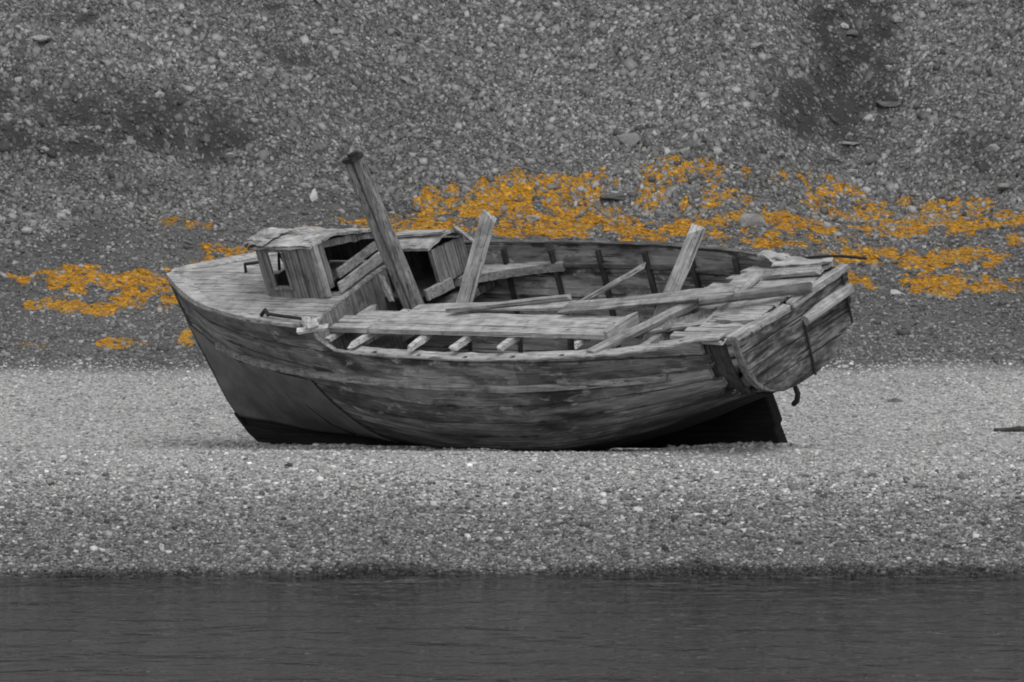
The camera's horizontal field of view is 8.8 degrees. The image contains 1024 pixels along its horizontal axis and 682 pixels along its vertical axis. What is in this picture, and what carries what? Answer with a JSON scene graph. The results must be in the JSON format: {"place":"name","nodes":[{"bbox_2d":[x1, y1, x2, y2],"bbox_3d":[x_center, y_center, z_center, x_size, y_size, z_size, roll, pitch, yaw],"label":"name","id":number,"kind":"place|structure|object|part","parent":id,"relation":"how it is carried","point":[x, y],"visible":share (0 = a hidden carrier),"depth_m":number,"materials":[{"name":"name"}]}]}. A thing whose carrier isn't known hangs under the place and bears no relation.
{"place":"outdoors","nodes":[
{"label":"outdoors","id":0,"kind":"place"},
{"bbox_2d":[0,572,1023,681],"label":"sea water","id":1,"kind":"structure","parent":0,"point":[476,627],"depth_m":55.09,"materials":[{"name":"black liquid"}]},
{"bbox_2d":[0,0,1023,575],"bbox_3d":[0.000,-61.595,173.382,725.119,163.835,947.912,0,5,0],"label":"ground","id":2,"kind":"structure","parent":0,"point":[814,124],"depth_m":86.24,"materials":[{"name":"grey gravel"}]},
{"bbox_2d":[2,71,8,77],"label":"rock","id":3,"kind":"object","parent":2,"relation":"on","point":[5,74],"visible":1,"depth_m":92.07,"materials":[{"name":"grey stone"}]},
{"bbox_2d":[3,113,13,117],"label":"rock","id":4,"kind":"object","parent":2,"relation":"on","point":[6,115],"visible":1,"depth_m":91.08,"materials":[{"name":"grey stone"}]},
{"bbox_2d":[14,77,21,84],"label":"rock","id":5,"kind":"object","parent":2,"relation":"on","point":[17,80],"visible":1,"depth_m":92.02,"materials":[{"name":"grey stone"}]},
{"bbox_2d":[31,35,50,41],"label":"rock","id":6,"kind":"object","parent":2,"relation":"on","point":[40,38],"visible":1,"depth_m":92.72,"materials":[{"name":"grey stone"}]},
{"bbox_2d":[85,29,94,33],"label":"rock","id":7,"kind":"object","parent":2,"relation":"on","point":[88,31],"visible":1,"depth_m":93.24,"materials":[{"name":"grey stone"}]},
{"bbox_2d":[133,1,141,6],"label":"rock","id":8,"kind":"object","parent":2,"relation":"on","point":[137,3],"visible":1,"depth_m":93.99,"materials":[{"name":"grey stone"}]},
{"bbox_2d":[149,7,158,12],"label":"rock","id":9,"kind":"object","parent":2,"relation":"on","point":[154,10],"visible":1,"depth_m":93.95,"materials":[{"name":"grey stone"}]},
{"bbox_2d":[154,91,164,97],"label":"rock","id":10,"kind":"object","parent":2,"relation":"on","point":[158,94],"visible":1,"depth_m":92.05,"materials":[{"name":"grey stone"}]},
{"bbox_2d":[166,64,174,68],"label":"rock","id":11,"kind":"object","parent":2,"relation":"on","point":[169,66],"visible":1,"depth_m":92.84,"materials":[{"name":"grey stone"}]},
{"bbox_2d":[195,107,205,110],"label":"rock","id":12,"kind":"object","parent":2,"relation":"on","point":[199,108],"visible":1,"depth_m":91.95,"materials":[{"name":"grey stone"}]},
{"bbox_2d":[224,152,234,157],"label":"rock","id":13,"kind":"object","parent":2,"relation":"on","point":[229,154],"visible":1,"depth_m":91.25,"materials":[{"name":"grey stone"}]},
{"bbox_2d":[230,36,237,41],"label":"rock","id":14,"kind":"object","parent":2,"relation":"on","point":[233,38],"visible":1,"depth_m":93.59,"materials":[{"name":"grey stone"}]},
{"bbox_2d":[229,97,241,102],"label":"rock","id":15,"kind":"object","parent":2,"relation":"on","point":[235,100],"visible":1,"depth_m":92.24,"materials":[{"name":"grey stone"}]},
{"bbox_2d":[265,68,274,73],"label":"rock","id":16,"kind":"object","parent":2,"relation":"on","point":[270,70],"visible":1,"depth_m":93.08,"materials":[{"name":"grey stone"}]},
{"bbox_2d":[300,182,308,186],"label":"rock","id":17,"kind":"object","parent":2,"relation":"on","point":[303,184],"visible":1,"depth_m":90.62,"materials":[{"name":"grey stone"}]},
{"bbox_2d":[309,188,317,201],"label":"rock","id":18,"kind":"object","parent":2,"relation":"on","point":[313,196],"visible":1,"depth_m":90.24,"materials":[{"name":"grey stone"}]},
{"bbox_2d":[329,28,338,33],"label":"rock","id":19,"kind":"object","parent":2,"relation":"on","point":[333,31],"visible":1,"depth_m":94.19,"materials":[{"name":"grey stone"}]},
{"bbox_2d":[332,102,339,107],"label":"rock","id":20,"kind":"object","parent":2,"relation":"on","point":[335,104],"visible":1,"depth_m":92.61,"materials":[{"name":"grey stone"}]},
{"bbox_2d":[436,216,446,221],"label":"rock","id":21,"kind":"object","parent":2,"relation":"on","point":[442,219],"visible":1,"depth_m":89.88,"materials":[{"name":"grey stone"}]},
{"bbox_2d":[462,186,471,192],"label":"rock","id":22,"kind":"object","parent":2,"relation":"on","point":[466,189],"visible":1,"depth_m":90.93,"materials":[{"name":"grey stone"}]},
{"bbox_2d":[486,43,496,47],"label":"rock","id":23,"kind":"object","parent":2,"relation":"on","point":[491,45],"visible":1,"depth_m":94.41,"materials":[{"name":"grey stone"}]},
{"bbox_2d":[165,150,854,451],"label":"wooden boat","id":24,"kind":"object","parent":2,"relation":"on","point":[376,362],"visible":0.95,"depth_m":69.27,"materials":[{"name":"grey wood"}]},
{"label":"window frame","id":25,"kind":"part","parent":24,"relation":"part of","materials":[{"name":"grey wood"}]},
{"bbox_2d":[301,316,318,329],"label":"splinter","id":26,"kind":"object","parent":24,"relation":"on","point":[310,323],"visible":1,"depth_m":69.41,"materials":[{"name":"grey wood"}]},
{"bbox_2d":[296,323,327,333],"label":"splinter","id":27,"kind":"object","parent":24,"relation":"on","point":[321,327],"visible":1,"depth_m":69.45,"materials":[{"name":"grey wood"}]},
{"bbox_2d":[456,209,496,312],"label":"plank","id":28,"kind":"object","parent":24,"relation":"on","point":[476,260],"visible":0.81,"depth_m":69.11,"materials":[{"name":"grey wood"}]},
{"bbox_2d":[408,300,583,311],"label":"plank","id":29,"kind":"object","parent":24,"relation":"on","point":[551,306],"visible":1,"depth_m":68.81,"materials":[{"name":"grey wood"}]},
{"bbox_2d":[445,294,571,312],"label":"batten","id":30,"kind":"object","parent":29,"relation":"on","point":[508,303],"visible":1,"depth_m":68.77,"materials":[{"name":"grey wood"}]},
{"bbox_2d":[556,262,645,314],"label":"batten","id":31,"kind":"object","parent":24,"relation":"on","point":[623,278],"visible":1,"depth_m":68.49,"materials":[{"name":"grey wood"}]},
{"bbox_2d":[586,301,699,353],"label":"plank","id":32,"kind":"object","parent":24,"relation":"on","point":[677,310],"visible":1,"depth_m":67.14,"materials":[{"name":"grey wood"}]},
{"bbox_2d":[557,286,735,313],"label":"plank","id":33,"kind":"object","parent":24,"relation":"on","point":[684,296],"visible":1,"depth_m":67.52,"materials":[{"name":"grey wood"}]},
{"bbox_2d":[626,318,706,334],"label":"plank","id":34,"kind":"object","parent":24,"relation":"on","point":[682,325],"visible":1,"depth_m":67.00,"materials":[{"name":"grey wood"}]},
{"bbox_2d":[641,223,705,343],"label":"plank","id":35,"kind":"object","parent":24,"relation":"on","point":[685,259],"visible":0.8,"depth_m":67.27,"materials":[{"name":"grey wood"}]},
{"bbox_2d":[662,307,716,331],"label":"plank","id":36,"kind":"object","parent":24,"relation":"on","point":[667,326],"visible":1,"depth_m":67.06,"materials":[{"name":"grey wood"}]},
{"bbox_2d":[655,327,754,345],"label":"plank","id":37,"kind":"object","parent":24,"relation":"on","point":[728,331],"visible":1,"depth_m":66.36,"materials":[{"name":"grey wood"}]},
{"bbox_2d":[699,273,760,326],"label":"batten","id":38,"kind":"object","parent":24,"relation":"on","point":[752,281],"visible":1,"depth_m":67.38,"materials":[{"name":"grey wood"}]},
{"bbox_2d":[714,319,756,324],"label":"plank","id":39,"kind":"object","parent":24,"relation":"on","point":[744,322],"visible":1,"depth_m":66.54,"materials":[{"name":"grey wood"}]},
{"bbox_2d":[699,282,812,305],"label":"pole","id":40,"kind":"object","parent":24,"relation":"on","point":[768,292],"visible":1,"depth_m":66.79,"materials":[{"name":"grey wood"}]},
{"bbox_2d":[763,252,775,261],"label":"splinter","id":41,"kind":"object","parent":24,"relation":"on","point":[768,256],"visible":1,"depth_m":67.91,"materials":[{"name":"grey wood"}]},
{"bbox_2d":[761,265,824,279],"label":"plank","id":42,"kind":"object","parent":24,"relation":"on","point":[798,271],"visible":1,"depth_m":67.43,"materials":[{"name":"grey wood"}]},
{"bbox_2d":[772,257,832,267],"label":"plank","id":43,"kind":"object","parent":24,"relation":"on","point":[786,263],"visible":1,"depth_m":67.53,"materials":[{"name":"grey wood"}]},
{"bbox_2d":[804,255,866,259],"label":"iron rod","id":44,"kind":"object","parent":24,"relation":"on","point":[836,256],"visible":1,"depth_m":67.39,"materials":[{"name":"black metal"}]},
{"bbox_2d":[0,0,1023,364],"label":"scree","id":45,"kind":"structure","parent":2,"relation":"on","point":[428,160],"depth_m":92.43,"materials":[{"name":"grey gravel"}]},
{"bbox_2d":[399,76,409,81],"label":"rock","id":46,"kind":"object","parent":45,"relation":"on","point":[404,78],"visible":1,"depth_m":93.50,"materials":[{"name":"grey stone"}]},
{"bbox_2d":[0,154,1023,349],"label":"orange moss","id":47,"kind":"object","parent":2,"relation":"on","point":[504,192],"visible":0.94,"depth_m":89.90,"materials":[{"name":"orange plant"}]},
{"bbox_2d":[0,446,1023,579],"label":"shingle","id":48,"kind":"object","parent":2,"relation":"on","point":[239,520],"visible":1,"depth_m":61.13,"materials":[{"name":"grey gravel"}]},
{"bbox_2d":[850,540,869,541],"bbox_3d":[3.168,1.828,60.414,0.175,0.038,0.040,0,5,-3],"label":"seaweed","id":49,"kind":"object","parent":48,"relation":"on","point":[859,541],"visible":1,"depth_m":60.40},
{"bbox_2d":[525,215,539,220],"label":"rock","id":50,"kind":"object","parent":2,"relation":"on","point":[533,217],"visible":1,"depth_m":89.87,"materials":[{"name":"grey stone"}]},
{"bbox_2d":[564,159,572,163],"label":"rock","id":51,"kind":"object","parent":2,"relation":"on","point":[569,161],"visible":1,"depth_m":91.83,"materials":[{"name":"grey stone"}]},
{"bbox_2d":[587,64,595,70],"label":"rock","id":52,"kind":"object","parent":2,"relation":"on","point":[591,67],"visible":1,"depth_m":93.96,"materials":[{"name":"grey stone"}]},
{"bbox_2d":[600,193,627,200],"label":"rock","id":53,"kind":"object","parent":2,"relation":"on","point":[616,196],"visible":1,"depth_m":90.94,"materials":[{"name":"grey stone"}]},
{"bbox_2d":[616,133,640,144],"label":"rock","id":54,"kind":"object","parent":2,"relation":"on","point":[630,138],"visible":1,"depth_m":92.29,"materials":[{"name":"grey stone"}]},
{"bbox_2d":[679,148,688,153],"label":"rock","id":55,"kind":"object","parent":2,"relation":"on","point":[684,150],"visible":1,"depth_m":91.99,"materials":[{"name":"grey stone"}]},
{"bbox_2d":[698,78,706,85],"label":"rock","id":56,"kind":"object","parent":2,"relation":"on","point":[702,81],"visible":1,"depth_m":93.39,"materials":[{"name":"grey stone"}]},
{"bbox_2d":[725,75,733,79],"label":"rock","id":57,"kind":"object","parent":2,"relation":"on","point":[730,77],"visible":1,"depth_m":93.51,"materials":[{"name":"grey stone"}]},
{"bbox_2d":[739,213,765,225],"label":"rock","id":58,"kind":"object","parent":2,"relation":"on","point":[747,219],"visible":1,"depth_m":89.60,"materials":[{"name":"grey stone"}]},
{"bbox_2d":[750,42,764,48],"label":"rock","id":59,"kind":"object","parent":2,"relation":"on","point":[758,45],"visible":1,"depth_m":94.13,"materials":[{"name":"grey stone"}]},
{"bbox_2d":[776,150,785,156],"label":"rock","id":60,"kind":"object","parent":2,"relation":"on","point":[780,153],"visible":1,"depth_m":92.15,"materials":[{"name":"grey stone"}]},
{"bbox_2d":[840,22,848,28],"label":"rock","id":61,"kind":"object","parent":2,"relation":"on","point":[843,25],"visible":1,"depth_m":95.16,"materials":[{"name":"grey stone"}]},
{"bbox_2d":[838,141,858,144],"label":"rock","id":62,"kind":"object","parent":2,"relation":"on","point":[849,143],"visible":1,"depth_m":92.86,"materials":[{"name":"grey stone"}]},
{"bbox_2d":[846,29,858,35],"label":"rock","id":63,"kind":"object","parent":2,"relation":"on","point":[852,32],"visible":1,"depth_m":95.03,"materials":[{"name":"grey stone"}]},
{"bbox_2d":[848,169,857,173],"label":"rock","id":64,"kind":"object","parent":2,"relation":"on","point":[855,171],"visible":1,"depth_m":92.33,"materials":[{"name":"grey stone"}]},
{"bbox_2d":[862,114,872,120],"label":"rock","id":65,"kind":"object","parent":2,"relation":"on","point":[868,117],"visible":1,"depth_m":93.41,"materials":[{"name":"grey stone"}]},
{"bbox_2d":[870,262,876,270],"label":"rock","id":66,"kind":"object","parent":2,"relation":"on","point":[873,265],"visible":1,"depth_m":87.58,"materials":[{"name":"grey stone"}]},
{"bbox_2d":[875,101,900,106],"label":"rock","id":67,"kind":"object","parent":2,"relation":"on","point":[888,104],"visible":1,"depth_m":93.68,"materials":[{"name":"grey stone"}]},
{"bbox_2d":[887,398,903,401],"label":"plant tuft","id":68,"kind":"object","parent":2,"relation":"on","point":[895,400],"visible":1,"depth_m":77.88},
{"bbox_2d":[890,289,904,295],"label":"rock","id":69,"kind":"object","parent":2,"relation":"on","point":[893,292],"visible":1,"depth_m":86.10,"materials":[{"name":"grey stone"}]},
{"bbox_2d":[892,16,903,22],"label":"rock","id":70,"kind":"object","parent":2,"relation":"on","point":[896,19],"visible":1,"depth_m":95.22,"materials":[{"name":"grey stone"}]},
{"bbox_2d":[918,45,927,49],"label":"rock","id":71,"kind":"object","parent":2,"relation":"on","point":[922,47],"visible":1,"depth_m":94.65,"materials":[{"name":"grey stone"}]},
{"bbox_2d":[929,116,938,121],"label":"rock","id":72,"kind":"object","parent":2,"relation":"on","point":[933,119],"visible":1,"depth_m":93.12,"materials":[{"name":"grey stone"}]},
{"bbox_2d":[987,144,998,151],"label":"rock","id":73,"kind":"object","parent":2,"relation":"on","point":[993,147],"visible":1,"depth_m":92.22,"materials":[{"name":"grey stone"}]},
{"bbox_2d":[998,183,1010,189],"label":"rock","id":74,"kind":"object","parent":2,"relation":"on","point":[1002,186],"visible":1,"depth_m":91.38,"materials":[{"name":"grey stone"}]},
{"bbox_2d":[993,426,1023,431],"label":"driftwood","id":75,"kind":"object","parent":2,"relation":"on","point":[1016,429],"visible":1,"depth_m":74.22,"materials":[{"name":"grey wood"}]},
{"bbox_2d":[0,357,1023,499],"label":"gravel","id":76,"kind":"structure","parent":0,"point":[114,448],"depth_m":71.03,"materials":[{"name":"grey gravel"}]}
]}

